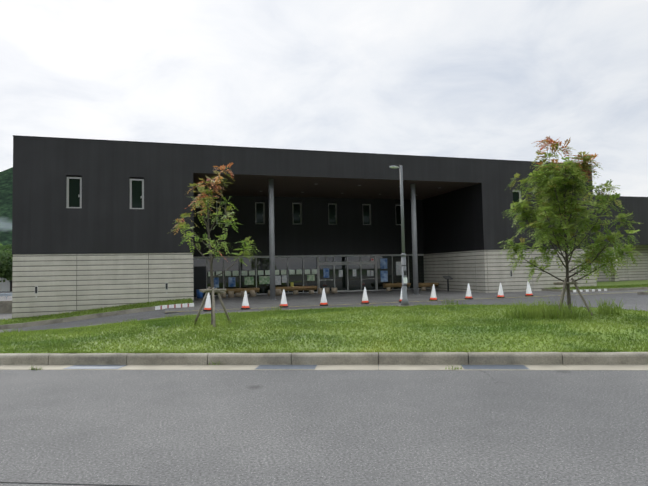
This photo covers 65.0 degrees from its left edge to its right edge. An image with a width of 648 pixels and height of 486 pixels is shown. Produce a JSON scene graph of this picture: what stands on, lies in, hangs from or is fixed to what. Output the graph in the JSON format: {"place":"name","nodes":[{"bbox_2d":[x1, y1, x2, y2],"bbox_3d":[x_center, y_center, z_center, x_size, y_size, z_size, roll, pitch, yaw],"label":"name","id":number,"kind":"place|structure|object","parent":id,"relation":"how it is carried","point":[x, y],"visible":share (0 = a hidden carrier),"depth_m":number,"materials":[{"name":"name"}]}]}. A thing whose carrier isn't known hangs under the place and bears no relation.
{"place":"outdoors","nodes":[
{"label":"outdoors","id":0,"kind":"place"},
{"bbox_2d":[0,167,12,245],"bbox_3d":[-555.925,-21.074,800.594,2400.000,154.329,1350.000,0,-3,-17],"label":"hillside","id":1,"kind":"structure","parent":0,"point":[6,188],"depth_m":475.51,"materials":[{"name":"green plant"}]},
{"bbox_2d":[193,266,205,296],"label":"door","id":2,"kind":"structure","parent":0,"point":[199,276],"depth_m":36.54,"materials":[{"name":"grey"}]},
{"bbox_2d":[67,176,400,204],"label":"window frames","id":3,"kind":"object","parent":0,"point":[225,201],"depth_m":38.92,"materials":[{"name":"grey metal"}]},
{"bbox_2d":[12,249,596,318],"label":"wall","id":4,"kind":"structure","parent":0,"point":[64,283],"depth_m":27.92,"materials":[{"name":"grey concrete"}]},
{"bbox_2d":[12,136,594,256],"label":"building upper wall","id":5,"kind":"structure","parent":4,"relation":"on","point":[105,219],"depth_m":30.96,"materials":[{"name":"black metal"}]},
{"bbox_2d":[66,177,520,224],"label":"windows","id":6,"kind":"structure","parent":5,"relation":"in","point":[74,193],"depth_m":37.71,"materials":[{"name":"black glass"}]},
{"bbox_2d":[13,135,591,164],"bbox_3d":[-1.472,-5.046,42.405,37.400,0.040,22.150,0,-3,-17],"label":"roof edge","id":7,"kind":"object","parent":5,"relation":"on","point":[265,148],"visible":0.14,"depth_m":30.09,"materials":[{"name":"grey metal"}]},
{"bbox_2d":[193,254,423,295],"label":"storefront frames","id":8,"kind":"structure","parent":5,"relation":"attached to","point":[347,263],"depth_m":40.02,"materials":[{"name":"grey metal"}]},
{"bbox_2d":[208,269,316,275],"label":"posters","id":9,"kind":"object","parent":8,"relation":"attached to","point":[260,272],"visible":0.9,"depth_m":38.38},
{"bbox_2d":[244,275,314,284],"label":"posters","id":10,"kind":"object","parent":8,"relation":"attached to","point":[262,280],"visible":1,"depth_m":38.34},
{"bbox_2d":[214,258,387,287],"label":"posters","id":11,"kind":"object","parent":8,"relation":"attached to","point":[383,274],"visible":0.92,"depth_m":39.85},
{"bbox_2d":[193,256,423,294],"bbox_3d":[-0.743,2.475,39.599,18.940,2.800,0.001,0,-3,-17],"label":"storefront glass","id":12,"kind":"object","parent":8,"relation":"in","point":[294,263],"visible":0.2,"depth_m":39.59,"materials":[{"name":"black glass"}]},
{"bbox_2d":[275,262,401,284],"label":"posters","id":13,"kind":"object","parent":8,"relation":"attached to","point":[284,277],"visible":0.89,"depth_m":40.48},
{"bbox_2d":[35,269,577,297],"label":"wall vents","id":14,"kind":"object","parent":4,"relation":"attached to","point":[36,288],"depth_m":28.19,"materials":[{"name":"black metal"}]},
{"bbox_2d":[0,291,647,485],"bbox_3d":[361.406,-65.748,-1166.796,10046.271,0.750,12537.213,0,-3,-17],"label":"ground","id":15,"kind":"structure","parent":0,"point":[378,427],"depth_m":5.89,"materials":[{"name":"grey asphalt"}]},
{"bbox_2d":[0,274,10,291],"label":"utility hut","id":16,"kind":"object","parent":15,"relation":"on","point":[5,285],"visible":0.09,"depth_m":83.86,"materials":[{"name":"white paint"}]},
{"bbox_2d":[0,300,11,313],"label":"retaining wall","id":17,"kind":"structure","parent":15,"relation":"on","point":[5,306],"depth_m":34.75,"materials":[{"name":"concrete"}]},
{"bbox_2d":[0,243,11,251],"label":"foliage","id":18,"kind":"object","parent":15,"relation":"on","point":[6,247],"visible":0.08,"depth_m":96.92,"materials":[{"name":"green plant"}]},
{"bbox_2d":[0,293,11,297],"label":"guard rail","id":19,"kind":"object","parent":15,"relation":"on","point":[6,294],"visible":0.08,"depth_m":57.47,"materials":[{"name":"grey paint"}]},
{"bbox_2d":[0,249,12,290],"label":"tree","id":20,"kind":"object","parent":15,"relation":"on","point":[6,262],"visible":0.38,"depth_m":81.48,"materials":[{"name":"green plant"}]},
{"bbox_2d":[0,482,143,485],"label":"road marking line","id":21,"kind":"object","parent":15,"relation":"on","point":[71,484],"depth_m":4.37,"materials":[{"name":"grey paint"}]},
{"bbox_2d":[0,303,188,329],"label":"ramp kerb","id":22,"kind":"structure","parent":15,"relation":"on","point":[62,320],"depth_m":24.71,"materials":[{"name":"concrete"}]},
{"bbox_2d":[4,299,192,323],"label":"verge grass","id":23,"kind":"structure","parent":15,"relation":"on","point":[90,313],"depth_m":25.99,"materials":[{"name":"green plant"}]},
{"bbox_2d":[0,284,647,324],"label":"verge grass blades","id":24,"kind":"object","parent":23,"relation":"on","point":[97,310],"depth_m":26.31,"materials":[{"name":"green plant"}]},
{"bbox_2d":[155,303,193,309],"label":"concrete blocks","id":25,"kind":"structure","parent":15,"relation":"on","point":[172,306],"depth_m":26.07,"materials":[{"name":"white concrete"}]},
{"bbox_2d":[203,293,210,311],"bbox_3d":[-5.337,2.703,23.393,0.431,0.870,0.430,1,-4,-34],"label":"traffic cone","id":26,"kind":"object","parent":15,"relation":"on","point":[207,307],"visible":0.83,"depth_m":23.28,"materials":[{"name":"white plastic"}]},
{"bbox_2d":[241,291,249,309],"bbox_3d":[-3.717,2.699,24.045,0.434,0.875,0.434,-2,-3,12],"label":"traffic cone","id":27,"kind":"object","parent":15,"relation":"on","point":[245,304],"visible":0.98,"depth_m":23.93,"materials":[{"name":"white plastic"}]},
{"bbox_2d":[61,304,470,328],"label":"island kerb","id":28,"kind":"structure","parent":15,"relation":"on","point":[257,311],"depth_m":20.84,"materials":[{"name":"concrete"}]},
{"bbox_2d":[0,352,647,364],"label":"kerb","id":29,"kind":"structure","parent":15,"relation":"on","point":[478,358],"depth_m":9.62,"materials":[{"name":"concrete"}]},
{"bbox_2d":[0,305,647,352],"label":"grass blades","id":30,"kind":"object","parent":15,"relation":"on","point":[541,345],"visible":0.1,"depth_m":11.55,"materials":[{"name":"green plant"}]},
{"bbox_2d":[194,287,231,327],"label":"tree stakes","id":31,"kind":"object","parent":30,"relation":"on","point":[213,290],"visible":0.79,"depth_m":14.09,"materials":[{"name":"brown wood"}]},
{"bbox_2d":[171,163,256,324],"bbox_3d":[-2.951,0.036,14.086,2.662,4.640,2.650,0,-3,-17],"label":"tree","id":32,"kind":"object","parent":30,"relation":"on","point":[201,201],"visible":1,"depth_m":14.16,"materials":[{"name":"green plant"}]},
{"bbox_2d":[0,297,647,353],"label":"island grass","id":33,"kind":"structure","parent":30,"relation":"on","point":[539,311],"depth_m":12.56,"materials":[{"name":"green plant"}]},
{"bbox_2d":[389,165,413,306],"bbox_3d":[3.275,-0.152,22.079,0.949,6.500,0.600,0,-3,-17],"label":"street lamp","id":34,"kind":"object","parent":30,"relation":"on","point":[404,302],"visible":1,"depth_m":22.03,"materials":[{"name":"metal"}]},
{"bbox_2d":[498,136,645,313],"bbox_3d":[7.306,-0.581,15.189,3.912,5.578,3.550,-3,-4,35],"label":"tree","id":35,"kind":"object","parent":30,"relation":"on","point":[559,184],"visible":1,"depth_m":14.82,"materials":[{"name":"green plant"}]},
{"bbox_2d":[554,277,592,315],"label":"tree stakes","id":36,"kind":"object","parent":30,"relation":"on","point":[564,283],"visible":0.79,"depth_m":14.87,"materials":[{"name":"brown wood"}]},
{"bbox_2d":[573,289,606,291],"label":"curb block","id":37,"kind":"structure","parent":15,"relation":"on","point":[588,290],"depth_m":33.04,"materials":[{"name":"white paint"}]},
{"bbox_2d":[542,287,647,294],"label":"verge kerb","id":38,"kind":"structure","parent":15,"relation":"on","point":[618,289],"depth_m":33.73,"materials":[{"name":"concrete"}]},
{"bbox_2d":[593,196,647,281],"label":"building wing","id":39,"kind":"structure","parent":15,"relation":"on","point":[637,207],"depth_m":47.55,"materials":[{"name":"concrete"}]},
{"bbox_2d":[0,365,647,369],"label":"gutter paving","id":40,"kind":"structure","parent":0,"point":[342,367],"depth_m":9.31,"materials":[{"name":"concrete"}]},
{"bbox_2d":[31,361,461,369],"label":"gutter weeds","id":41,"kind":"object","parent":40,"relation":"on","point":[222,364],"depth_m":9.69,"materials":[{"name":"green plant"}]},
{"bbox_2d":[64,365,528,369],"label":"panels","id":42,"kind":"object","parent":40,"relation":"in","point":[473,367],"depth_m":9.40,"materials":[{"name":"metal"}]},
{"bbox_2d":[0,0,647,196],"label":"sky","id":43,"kind":"structure","parent":0,"point":[478,79],"materials":[{"name":"white"}]},
{"bbox_2d":[193,173,478,199],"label":"porch ceiling","id":44,"kind":"structure","parent":0,"point":[285,186],"depth_m":35.07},
{"bbox_2d":[165,287,647,312],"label":"plaza paving","id":45,"kind":"structure","parent":0,"point":[314,299],"depth_m":31.01,"materials":[{"name":"grey concrete"}]},
{"bbox_2d":[196,289,202,297],"bbox_3d":[-8.520,3.494,34.935,0.497,0.600,0.497,0,-3,-17],"label":"blue bin","id":46,"kind":"object","parent":45,"relation":"on","point":[199,294],"visible":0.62,"depth_m":34.74,"materials":[{"name":"blue plastic"}]},
{"bbox_2d":[228,291,233,297],"bbox_3d":[-6.383,3.526,34.952,0.406,0.450,0.406,0,-3,-17],"label":"bench leg","id":47,"kind":"object","parent":45,"relation":"on","point":[230,294],"visible":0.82,"depth_m":34.78,"materials":[{"name":"brown wood"}]},
{"bbox_2d":[216,288,259,296],"bbox_3d":[-6.061,3.486,35.785,3.000,0.604,0.480,0,-3,-17],"label":"bench","id":48,"kind":"object","parent":45,"relation":"on","point":[237,291],"visible":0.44,"depth_m":35.67,"materials":[{"name":"brown wood"}]},
{"bbox_2d":[250,290,254,296],"bbox_3d":[-4.981,3.517,35.325,0.367,0.450,0.367,0,-3,-17],"label":"bench leg","id":49,"kind":"object","parent":45,"relation":"on","point":[252,293],"visible":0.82,"depth_m":35.17,"materials":[{"name":"brown wood"}]},
{"bbox_2d":[275,289,280,295],"bbox_3d":[-3.303,3.544,36.512,0.444,0.450,0.444,0,-3,-17],"label":"stool log","id":50,"kind":"object","parent":45,"relation":"on","point":[277,292],"visible":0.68,"depth_m":36.32,"materials":[{"name":"brown wood"}]},
{"bbox_2d":[280,289,287,307],"bbox_3d":[-1.959,2.701,24.781,0.436,0.881,0.436,-4,-4,41],"label":"traffic cone","id":51,"kind":"object","parent":45,"relation":"on","point":[284,301],"visible":0.96,"depth_m":24.68,"materials":[{"name":"white plastic"}]},
{"bbox_2d":[275,286,316,294],"bbox_3d":[-2.090,3.494,37.510,3.200,0.604,0.480,0,-3,-17],"label":"bench","id":52,"kind":"object","parent":45,"relation":"on","point":[296,289],"visible":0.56,"depth_m":37.39,"materials":[{"name":"brown wood"}]},
{"bbox_2d":[320,288,327,305],"bbox_3d":[-0.012,2.690,25.390,0.440,0.892,0.440,2,-4,-44],"label":"traffic cone","id":53,"kind":"object","parent":45,"relation":"on","point":[323,302],"visible":0.98,"depth_m":25.26,"materials":[{"name":"white plastic"}]},
{"bbox_2d":[324,287,329,293],"bbox_3d":[0.218,3.550,37.996,0.406,0.450,0.406,0,-3,-17],"label":"stool log","id":54,"kind":"object","parent":45,"relation":"on","point":[327,290],"visible":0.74,"depth_m":37.83,"materials":[{"name":"brown wood"}]},
{"bbox_2d":[331,288,336,292],"bbox_3d":[0.774,3.557,38.059,0.444,0.420,0.444,0,-3,-17],"label":"stool log","id":55,"kind":"object","parent":45,"relation":"on","point":[333,290],"visible":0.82,"depth_m":37.88,"materials":[{"name":"brown wood"}]},
{"bbox_2d":[268,179,419,299],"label":"portico columns","id":56,"kind":"structure","parent":45,"relation":"on","point":[272,237],"depth_m":31.36,"materials":[{"name":"grey metal"}]},
{"bbox_2d":[361,287,368,303],"bbox_3d":[2.115,2.697,26.198,0.430,0.870,0.430,1,-4,-32],"label":"traffic cone","id":57,"kind":"object","parent":45,"relation":"on","point":[365,299],"visible":1,"depth_m":26.08,"materials":[{"name":"white plastic"}]},
{"bbox_2d":[383,283,410,290],"bbox_3d":[5.766,3.474,40.203,2.200,0.604,0.480,0,-3,-17],"label":"bench","id":58,"kind":"object","parent":45,"relation":"on","point":[387,286],"visible":0.62,"depth_m":39.95,"materials":[{"name":"brown wood"}]},
{"bbox_2d":[176,292,632,311],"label":"guide line paving","id":59,"kind":"structure","parent":45,"relation":"on","point":[415,301],"depth_m":26.88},
{"bbox_2d":[418,283,438,290],"bbox_3d":[8.123,3.397,39.666,1.600,0.604,0.480,0,-3,-17],"label":"bench","id":60,"kind":"object","parent":45,"relation":"on","point":[423,286],"visible":0.71,"depth_m":39.45,"materials":[{"name":"brown wood"}]},
{"bbox_2d":[429,284,437,300],"bbox_3d":[5.895,2.676,27.450,0.440,0.892,0.440,-1,-3,-12],"label":"traffic cone","id":61,"kind":"object","parent":45,"relation":"on","point":[433,297],"visible":0.98,"depth_m":27.34,"materials":[{"name":"white plastic"}]},
{"bbox_2d":[443,276,452,291],"bbox_3d":[9.024,2.969,37.033,0.600,1.150,0.400,0,-3,-17],"label":"info plaque stand","id":62,"kind":"object","parent":45,"relation":"on","point":[447,277],"visible":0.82,"depth_m":37.01,"materials":[{"name":"grey metal"}]},
{"bbox_2d":[465,283,472,299],"bbox_3d":[7.961,2.657,27.993,0.442,0.887,0.442,-3,-3,27],"label":"traffic cone","id":63,"kind":"object","parent":45,"relation":"on","point":[468,294],"visible":0.96,"depth_m":27.88,"materials":[{"name":"white plastic"}]},
{"bbox_2d":[497,283,504,297],"bbox_3d":[9.944,2.664,28.640,0.428,0.862,0.428,-2,-3,7],"label":"traffic cone","id":64,"kind":"object","parent":45,"relation":"on","point":[500,293],"visible":1,"depth_m":28.53,"materials":[{"name":"white plastic"}]},
{"bbox_2d":[525,281,532,295],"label":"traffic cone","id":65,"kind":"object","parent":45,"relation":"on","point":[528,291],"visible":0.88,"depth_m":29.42,"materials":[{"name":"white plastic"}]},
{"bbox_2d":[544,280,647,291],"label":"verge grass","id":66,"kind":"structure","parent":0,"point":[617,283],"depth_m":42.21,"materials":[{"name":"green plant"}]}
]}

